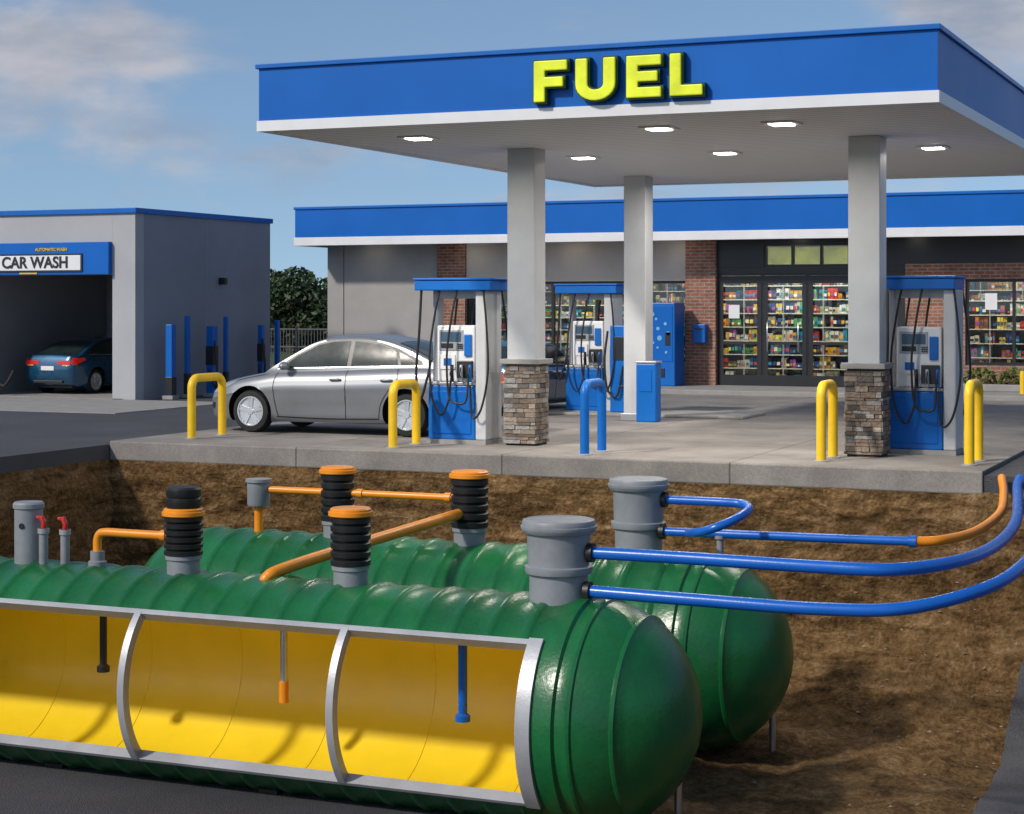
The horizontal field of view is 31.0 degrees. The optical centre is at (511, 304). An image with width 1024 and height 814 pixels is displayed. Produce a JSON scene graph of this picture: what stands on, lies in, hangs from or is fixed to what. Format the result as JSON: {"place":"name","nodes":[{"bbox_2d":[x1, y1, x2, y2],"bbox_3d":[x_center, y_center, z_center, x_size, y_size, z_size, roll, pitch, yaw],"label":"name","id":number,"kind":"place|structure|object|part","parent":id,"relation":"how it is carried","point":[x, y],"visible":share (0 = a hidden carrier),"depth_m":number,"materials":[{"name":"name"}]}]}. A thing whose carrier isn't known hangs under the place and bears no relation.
{"place":"outdoors","nodes":[
{"label":"outdoors","id":0,"kind":"place"},
{"bbox_2d":[0,387,122,399],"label":"floor","id":1,"kind":"structure","parent":0,"point":[102,393],"depth_m":39.69,"materials":[{"name":"concrete"}]},
{"bbox_2d":[0,275,105,392],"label":"bay divider","id":2,"kind":"object","parent":1,"relation":"on","point":[38,313],"visible":0.44,"depth_m":41.78,"materials":[{"name":"grey paint"}]},
{"bbox_2d":[26,336,111,392],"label":"blue car","id":3,"kind":"object","parent":1,"relation":"on","point":[85,362],"visible":0.66,"depth_m":40.02,"materials":[{"name":"paint"}]},
{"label":"rear window","id":4,"kind":"part","parent":3,"relation":"part of","materials":[{"name":"black glass"}]},
{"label":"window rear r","id":5,"kind":"part","parent":3,"relation":"part of","materials":[{"name":"black glass"}]},
{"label":"front wall","id":6,"kind":"object","parent":1,"relation":"on","visible":0},
{"bbox_2d":[0,214,111,275],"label":"front header","id":7,"kind":"object","parent":6,"relation":"attached to","point":[59,228],"visible":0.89,"depth_m":38.48,"materials":[{"name":"paint"}]},
{"bbox_2d":[0,242,111,274],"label":"sign band","id":8,"kind":"object","parent":7,"relation":"attached to","point":[97,257],"visible":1,"depth_m":38.12,"materials":[{"name":"blue metal"}]},
{"bbox_2d":[2,256,67,268],"bbox_3d":[-9.968,-0.888,38.509,1.678,0.249,0.008,0,0,23],"label":"car wash text","id":9,"kind":"object","parent":8,"relation":"attached to","point":[35,262],"visible":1,"depth_m":38.46},
{"bbox_2d":[0,253,82,272],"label":"sign plate back","id":10,"kind":"object","parent":8,"relation":"attached to","point":[81,254],"visible":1,"depth_m":38.41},
{"bbox_2d":[0,255,80,270],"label":"sign plate","id":11,"kind":"object","parent":10,"relation":"attached to","point":[74,262],"visible":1,"depth_m":38.44,"materials":[{"name":"white plastic"}]},
{"bbox_2d":[35,248,66,250],"bbox_3d":[-9.590,-1.154,38.374,0.807,0.067,0.008,0,0,23],"label":"text","id":12,"kind":"object","parent":8,"relation":"attached to","point":[47,249],"visible":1,"depth_m":38.38,"materials":[{"name":"yellow paint"}]},
{"bbox_2d":[0,207,145,215],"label":"roof trim","id":13,"kind":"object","parent":7,"relation":"on","point":[72,211],"visible":1,"depth_m":38.26,"materials":[{"name":"blue paint"}]},
{"bbox_2d":[0,758,457,813],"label":"asphalt trench floor","id":14,"kind":"structure","parent":0,"point":[27,787],"depth_m":16.75,"materials":[{"name":"grey asphalt"}]},
{"bbox_2d":[0,459,1023,813],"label":"excavation earth","id":15,"kind":"structure","parent":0,"point":[88,499],"depth_m":21.19,"materials":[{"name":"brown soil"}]},
{"bbox_2d":[0,556,702,813],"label":"cutaway fuel storage tank","id":16,"kind":"object","parent":15,"relation":"on","point":[454,699],"visible":0.98,"depth_m":17.27,"materials":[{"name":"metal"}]},
{"bbox_2d":[13,500,44,563],"bbox_3d":[-4.841,2.285,18.482,0.310,0.630,0.310,0,0,23],"label":"tank monitor canister","id":17,"kind":"object","parent":16,"relation":"on","point":[27,524],"visible":0.95,"depth_m":18.36,"materials":[{"name":"grey plastic"}]},
{"bbox_2d":[36,515,49,564],"bbox_3d":[-4.669,2.353,18.354,0.138,0.534,0.116,0,0,23],"label":"valve stem","id":18,"kind":"object","parent":16,"relation":"on","point":[43,531],"visible":0.98,"depth_m":18.32,"materials":[{"name":"grey metal"}]},
{"bbox_2d":[57,516,70,563],"bbox_3d":[-4.430,2.353,18.251,0.138,0.534,0.116,0,0,23],"label":"valve stem","id":19,"kind":"object","parent":16,"relation":"on","point":[64,532],"visible":1,"depth_m":18.21,"materials":[{"name":"grey metal"}]},
{"bbox_2d":[88,550,106,566],"bbox_3d":[-4.079,2.510,18.154,0.180,0.180,0.180,0,0,23],"label":"pipe fitting","id":20,"kind":"object","parent":16,"relation":"on","point":[97,558],"visible":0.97,"depth_m":18.09,"materials":[{"name":"grey plastic"}]},
{"bbox_2d":[93,528,165,551],"bbox_3d":[-3.672,2.313,17.978,0.973,0.275,0.110,0,0,23],"label":"orange vapour pipe","id":21,"kind":"object","parent":20,"relation":"on","point":[100,534],"visible":0.94,"depth_m":17.99,"materials":[{"name":"orange plastic"}]},
{"bbox_2d":[162,485,204,574],"bbox_3d":[-3.161,2.195,17.757,0.414,0.890,0.414,0,0,23],"label":"manhole riser","id":22,"kind":"object","parent":16,"relation":"on","point":[183,512],"visible":0.98,"depth_m":17.61,"materials":[{"name":"black plastic"}]},
{"bbox_2d":[328,505,372,586],"bbox_3d":[-1.490,2.253,17.036,0.414,0.774,0.414,0,0,23],"label":"manhole riser","id":23,"kind":"object","parent":16,"relation":"on","point":[350,545],"visible":0.99,"depth_m":16.89,"materials":[{"name":"black plastic"}]},
{"bbox_2d":[259,509,463,579],"bbox_3d":[-1.424,2.421,18.547,0.178,0.477,3.140,0,0,36],"label":"orange vapour pipe","id":24,"kind":"object","parent":16,"relation":"on","point":[296,564],"visible":0.82,"depth_m":18.58,"materials":[{"name":"orange plastic"}]},
{"bbox_2d":[520,515,596,605],"bbox_3d":[0.410,2.269,16.215,0.672,0.782,0.672,0,0,23],"label":"tank sump","id":25,"kind":"object","parent":16,"relation":"on","point":[558,568],"visible":0.97,"depth_m":15.98,"materials":[{"name":"grey plastic"}]},
{"bbox_2d":[582,556,1023,616],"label":"blue fuel pipe","id":26,"kind":"object","parent":25,"relation":"attached to","point":[1013,572],"visible":1,"depth_m":15.36,"materials":[{"name":"plastic"}]},
{"bbox_2d":[585,474,1023,575],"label":"blue fuel pipe","id":27,"kind":"object","parent":25,"relation":"attached to","point":[1000,541],"visible":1,"depth_m":15.57,"materials":[{"name":"plastic"}]},
{"bbox_2d":[145,526,793,751],"bbox_3d":[-0.746,3.574,20.058,7.713,2.072,2.023,0,0,23],"label":"fuel storage tank","id":28,"kind":"object","parent":15,"relation":"on","point":[742,662],"visible":0.34,"depth_m":18.55,"materials":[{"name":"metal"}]},
{"bbox_2d":[245,477,271,531],"bbox_3d":[-2.881,2.295,20.980,0.300,0.650,0.300,0,0,23],"label":"vent fitting","id":29,"kind":"object","parent":28,"relation":"on","point":[258,495],"visible":0.94,"depth_m":20.89,"materials":[{"name":"grey plastic"}]},
{"bbox_2d":[319,465,355,537],"bbox_3d":[-1.944,2.218,20.576,0.414,0.844,0.414,0,0,23],"label":"manhole riser","id":30,"kind":"object","parent":28,"relation":"attached to","point":[337,484],"visible":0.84,"depth_m":20.43,"materials":[{"name":"black plastic"}]},
{"bbox_2d":[449,469,489,545],"bbox_3d":[-0.457,2.213,19.934,0.448,0.854,0.448,0,0,23],"label":"manhole riser","id":31,"kind":"object","parent":28,"relation":"on","point":[469,491],"visible":0.92,"depth_m":19.77,"materials":[{"name":"black plastic"}]},
{"bbox_2d":[268,486,452,501],"bbox_3d":[-1.641,2.090,20.445,2.400,0.104,0.104,0,0,23],"label":"orange vapour pipe","id":32,"kind":"object","parent":31,"relation":"attached to","point":[363,493],"visible":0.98,"depth_m":20.35,"materials":[{"name":"orange plastic"}]},
{"bbox_2d":[608,476,668,549],"bbox_3d":[1.315,2.209,19.169,0.638,0.822,0.638,0,0,23],"label":"tank sump","id":33,"kind":"object","parent":28,"relation":"on","point":[637,521],"visible":0.97,"depth_m":18.94,"materials":[{"name":"grey plastic"}]},
{"bbox_2d":[660,492,752,537],"bbox_3d":[1.913,2.152,18.603,1.026,0.444,0.725,0,0,23],"label":"blue fuel pipe","id":34,"kind":"object","parent":33,"relation":"attached to","point":[666,499],"visible":1,"depth_m":18.71,"materials":[{"name":"plastic"}]},
{"bbox_2d":[658,474,1007,553],"bbox_3d":[3.957,2.297,19.038,4.554,0.766,2.100,0,0,-25],"label":"fuel pipe","id":35,"kind":"object","parent":28,"relation":"on","point":[911,541],"visible":0.97,"depth_m":18.43,"materials":[{"name":"blue plastic"},{"name":"orange plastic"},{"name":"black rubber"}]},
{"bbox_2d":[110,394,1023,493],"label":"concrete forecourt","id":36,"kind":"structure","parent":15,"relation":"on","point":[775,445],"depth_m":24.60,"materials":[{"name":"grey concrete"}]},
{"bbox_2d":[185,372,228,438],"bbox_3d":[-4.390,1.450,26.566,0.190,0.940,0.990,0,0,23],"label":"yellow bollard hoop","id":37,"kind":"object","parent":36,"relation":"on","point":[219,378],"visible":0.91,"depth_m":26.39,"materials":[{"name":"paint"}]},
{"bbox_2d":[213,334,504,436],"bbox_3d":[-2.358,1.164,27.758,4.423,1.468,2.000,0,0,23],"label":"parked silver sedan","id":38,"kind":"object","parent":36,"relation":"on","point":[351,378],"visible":0.69,"depth_m":27.01,"materials":[{"name":"paint"}]},
{"bbox_3d":[-2.879,0.722,27.228,1.070,0.387,0.151,0,0,23],"label":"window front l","id":39,"kind":"part","parent":38,"relation":"part of","materials":[{"name":"grey glass"}]},
{"bbox_3d":[-1.974,0.714,26.839,0.760,0.372,0.146,0,0,23],"label":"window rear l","id":40,"kind":"part","parent":38,"relation":"part of","materials":[{"name":"grey glass"}]},
{"bbox_3d":[-1.076,0.696,27.204,0.760,0.333,1.200,0,0,23],"label":"rear window","id":41,"kind":"part","parent":38,"relation":"part of","materials":[{"name":"grey glass"}]},
{"bbox_2d":[386,379,422,448],"bbox_3d":[-1.444,1.460,24.837,0.190,0.920,0.890,0,0,23],"label":"yellow bollard hoop","id":42,"kind":"object","parent":36,"relation":"on","point":[412,384],"visible":0.95,"depth_m":24.70,"materials":[{"name":"paint"}]},
{"bbox_2d":[413,278,506,444],"bbox_3d":[-0.678,0.765,25.475,1.180,2.270,0.810,0,0,23],"label":"fuel dispenser","id":43,"kind":"object","parent":36,"relation":"on","point":[465,396],"visible":0.96,"depth_m":25.23,"materials":[{"name":"metal"}]},
{"bbox_2d":[501,341,568,403],"bbox_3d":[0.189,1.267,33.136,1.720,1.262,3.804,0,0,23],"label":"blue car","id":44,"kind":"object","parent":36,"relation":"on","point":[557,390],"visible":0.09,"depth_m":32.72,"materials":[{"name":"paint"}]},
{"bbox_3d":[-0.287,0.865,32.033,1.032,0.287,0.654,0,0,23],"label":"rear window","id":45,"kind":"part","parent":44,"relation":"part of","materials":[{"name":"glass"}]},
{"bbox_3d":[0.828,0.886,33.112,0.130,0.333,0.920,0,0,23],"label":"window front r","id":46,"kind":"part","parent":44,"relation":"part of","materials":[{"name":"black glass"}]},
{"bbox_2d":[577,378,608,455],"bbox_3d":[1.042,1.430,23.633,0.190,0.980,0.810,0,0,23],"label":"blue bollard hoop","id":47,"kind":"object","parent":36,"relation":"on","point":[588,384],"visible":0.96,"depth_m":23.45,"materials":[{"name":"paint"}]},
{"bbox_2d":[255,23,1023,456],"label":"fuel canopy","id":48,"kind":"object","parent":36,"relation":"on","point":[867,113],"visible":1,"depth_m":22.67,"materials":[{"name":"metal"}]},
{"bbox_2d":[533,52,706,104],"bbox_3d":[1.170,-2.495,20.334,2.006,0.505,0.135,0,0,23],"label":"fuel sign","id":49,"kind":"object","parent":48,"relation":"attached to","point":[545,82],"visible":1,"depth_m":20.29,"materials":[{"name":"yellow plastic"}]},
{"bbox_2d":[635,361,661,421],"bbox_3d":[2.223,1.405,30.027,0.360,0.990,0.302,0,0,23],"label":"trash bin","id":50,"kind":"object","parent":36,"relation":"on","point":[648,391],"visible":1,"depth_m":29.90,"materials":[{"name":"blue metal"}]},
{"bbox_2d":[548,407,764,419],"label":"dispenser island","id":51,"kind":"structure","parent":36,"relation":"on","point":[686,414],"depth_m":31.46,"materials":[{"name":"concrete"}]},
{"bbox_2d":[553,284,623,411],"bbox_3d":[1.413,0.765,32.339,1.180,2.270,0.810,0,0,23],"label":"fuel dispenser","id":52,"kind":"object","parent":51,"relation":"on","point":[585,349],"visible":0.75,"depth_m":32.10,"materials":[{"name":"metal"}]},
{"bbox_2d":[603,325,623,411],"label":"air service tower","id":53,"kind":"structure","parent":51,"relation":"on","point":[616,392],"depth_m":31.78,"materials":[{"name":"blue metal"}]},
{"bbox_2d":[813,379,840,461],"bbox_3d":[3.873,1.420,22.672,0.190,1.000,0.790,0,0,23],"label":"yellow bollard hoop","id":54,"kind":"object","parent":36,"relation":"on","point":[824,386],"visible":0.97,"depth_m":22.44,"materials":[{"name":"paint"}]},
{"bbox_2d":[886,276,970,455],"bbox_3d":[5.270,0.765,23.702,1.125,2.270,0.810,0,0,23],"label":"fuel dispenser","id":55,"kind":"object","parent":36,"relation":"on","point":[926,398],"visible":0.92,"depth_m":23.44,"materials":[{"name":"metal"}]},
{"bbox_2d":[961,379,985,465],"bbox_3d":[5.548,1.405,22.161,0.190,1.030,0.840,0,0,23],"label":"yellow bollard hoop","id":56,"kind":"object","parent":36,"relation":"on","point":[973,421],"visible":0.97,"depth_m":21.86,"materials":[{"name":"paint"}]},
{"bbox_2d":[0,395,1023,493],"bbox_3d":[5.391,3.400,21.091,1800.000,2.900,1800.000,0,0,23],"label":"asphalt ground","id":57,"kind":"structure","parent":0,"point":[32,440],"depth_m":28.00,"materials":[{"name":"grey asphalt"}]},
{"bbox_2d":[0,397,212,413],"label":"car wash apron","id":58,"kind":"object","parent":57,"relation":"on","point":[77,405],"visible":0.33,"depth_m":35.52,"materials":[{"name":"concrete"}]},
{"bbox_2d":[112,213,143,399],"bbox_3d":[-7.896,0.035,37.948,0.560,3.830,0.300,0,0,23],"label":"front jamb","id":59,"kind":"object","parent":58,"relation":"on","point":[127,306],"visible":0.93,"depth_m":37.81,"materials":[{"name":"paint"}]},
{"bbox_2d":[106,275,111,336],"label":"back wall","id":60,"kind":"structure","parent":57,"relation":"on","point":[108,305],"depth_m":44.08,"materials":[{"name":"paint"}]},
{"bbox_2d":[162,324,178,399],"bbox_3d":[-7.050,1.175,38.116,0.260,1.550,0.260,0,0,23],"label":"vacuum station post","id":61,"kind":"object","parent":57,"relation":"on","point":[170,385],"visible":1,"depth_m":38.04,"materials":[{"name":"blue metal"}]},
{"bbox_2d":[181,316,190,397],"bbox_3d":[-6.803,1.090,38.663,0.200,1.720,0.200,0,0,23],"label":"vacuum station post","id":62,"kind":"object","parent":57,"relation":"on","point":[187,375],"visible":0.72,"depth_m":38.61,"materials":[{"name":"blue metal"}]},
{"bbox_2d":[144,214,269,399],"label":"side wall","id":63,"kind":"structure","parent":57,"relation":"on","point":[238,254],"depth_m":40.00,"materials":[{"name":"grey paint"}]},
{"bbox_2d":[206,219,206,326],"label":"reveal","id":64,"kind":"object","parent":63,"relation":"attached to","point":[206,272],"visible":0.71,"depth_m":40.13,"materials":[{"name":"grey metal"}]},
{"bbox_2d":[146,208,272,223],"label":"parapet cap side","id":65,"kind":"object","parent":63,"relation":"on","point":[204,215],"visible":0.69,"depth_m":40.09,"materials":[{"name":"blue paint"}]},
{"bbox_2d":[219,278,227,284],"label":"wall lamp","id":66,"kind":"object","parent":63,"relation":"attached to","point":[223,281],"visible":1,"depth_m":40.55,"materials":[{"name":"black metal"}]},
{"bbox_2d":[203,326,217,396],"bbox_3d":[-6.345,1.200,39.225,0.356,1.500,0.285,0,0,23],"label":"vacuum station post","id":67,"kind":"object","parent":57,"relation":"on","point":[211,351],"visible":0.78,"depth_m":39.15,"materials":[{"name":"blue metal"}]},
{"bbox_2d":[223,317,228,381],"bbox_3d":[-6.193,1.100,39.925,0.190,1.700,0.190,0,0,23],"label":"vacuum station post","id":68,"kind":"object","parent":57,"relation":"on","point":[225,350],"visible":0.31,"depth_m":39.88,"materials":[{"name":"blue metal"}]},
{"bbox_2d":[257,325,265,373],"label":"vacuum station post","id":69,"kind":"object","parent":57,"relation":"on","point":[261,359],"visible":0.59,"depth_m":41.59,"materials":[{"name":"blue metal"}]},
{"bbox_2d":[274,320,279,365],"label":"vacuum station post","id":70,"kind":"object","parent":57,"relation":"on","point":[276,342],"visible":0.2,"depth_m":42.26,"materials":[{"name":"blue metal"}]},
{"bbox_2d":[270,347,294,368],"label":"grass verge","id":71,"kind":"object","parent":57,"relation":"on","point":[281,356],"depth_m":71.07,"materials":[{"name":"green plant"}]},
{"bbox_2d":[281,309,295,351],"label":"distant tree trunks","id":72,"kind":"object","parent":71,"relation":"on","point":[288,341],"visible":0.07,"depth_m":75.25,"materials":[{"name":"plant"}]},
{"bbox_2d":[270,265,327,351],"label":"distant trees","id":73,"kind":"object","parent":71,"relation":"on","point":[305,301],"visible":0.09,"depth_m":74.50,"materials":[{"name":"green plant"}]},
{"bbox_2d":[270,326,327,367],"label":"boundary fence","id":74,"kind":"object","parent":57,"relation":"on","point":[296,329],"visible":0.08,"depth_m":52.18,"materials":[{"name":"grey metal"}]},
{"bbox_2d":[294,189,1023,386],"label":"convenience store","id":75,"kind":"structure","parent":57,"relation":"on","point":[758,285],"depth_m":41.66,"materials":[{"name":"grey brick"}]},
{"bbox_2d":[545,281,684,283],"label":"window frame","id":76,"kind":"structure","parent":75,"relation":"in","point":[548,282],"depth_m":42.62,"materials":[{"name":"black metal"}]},
{"bbox_2d":[693,324,707,342],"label":"wall mailbox","id":77,"kind":"object","parent":75,"relation":"attached to","point":[700,333],"depth_m":41.33,"materials":[{"name":"blue paint"}]},
{"bbox_2d":[764,242,847,245],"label":"window frame","id":78,"kind":"structure","parent":75,"relation":"in","point":[839,243],"depth_m":40.72,"materials":[{"name":"black metal"}]},
{"bbox_2d":[767,264,847,266],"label":"window frame","id":79,"kind":"structure","parent":75,"relation":"in","point":[776,265],"depth_m":40.69,"materials":[{"name":"black metal"}]},
{"bbox_2d":[969,279,1023,281],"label":"window frame","id":80,"kind":"structure","parent":75,"relation":"in","point":[970,280],"depth_m":39.10,"materials":[{"name":"black metal"}]},
{"bbox_2d":[971,362,1023,365],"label":"window sill","id":81,"kind":"structure","parent":75,"relation":"in","point":[972,363],"depth_m":39.10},
{"bbox_2d":[0,0,1023,288],"label":"sky","id":82,"kind":"structure","parent":0,"point":[150,104],"materials":[{"name":"blue"}]},
{"bbox_2d":[661,385,1023,400],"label":"store sidewalk","id":83,"kind":"structure","parent":0,"point":[793,391],"depth_m":38.90,"materials":[{"name":"concrete"}]},
{"bbox_2d":[653,303,683,385],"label":"vending machine","id":84,"kind":"object","parent":83,"relation":"on","point":[668,335],"visible":0.8,"depth_m":40.92,"materials":[{"name":"blue paint"}]},
{"bbox_2d":[963,383,1019,391],"bbox_3d":[10.751,1.725,38.301,2.800,0.150,0.650,0,0,23],"label":"planter","id":85,"kind":"object","parent":83,"relation":"on","point":[1000,388],"visible":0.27,"depth_m":38.23,"materials":[{"name":"concrete"}]},
{"bbox_2d":[963,366,1023,384],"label":"shrub planting","id":86,"kind":"object","parent":85,"relation":"in","point":[1001,379],"visible":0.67,"depth_m":38.50,"materials":[{"name":"green plant"}]},
{"bbox_2d":[1020,371,1023,393],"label":"yellow bollard","id":87,"kind":"object","parent":83,"relation":"on","point":[1021,382],"visible":1,"depth_m":37.31,"materials":[{"name":"metal"}]},
{"bbox_2d":[972,660,1023,813],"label":"asphalt ramp","id":88,"kind":"structure","parent":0,"point":[1004,793],"depth_m":17.72,"materials":[{"name":"grey asphalt"}]},
{"bbox_3d":[-11.129,1.150,39.643,0.200,1.500,0.150,0,0,23],"label":"control post","id":89,"kind":"object","parent":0,"visible":0},
{"bbox_2d":[0,370,14,386],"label":"wash hose","id":90,"kind":"object","parent":89,"relation":"attached to","point":[6,383],"visible":1,"depth_m":39.21,"materials":[{"name":"black rubber"}]}
]}

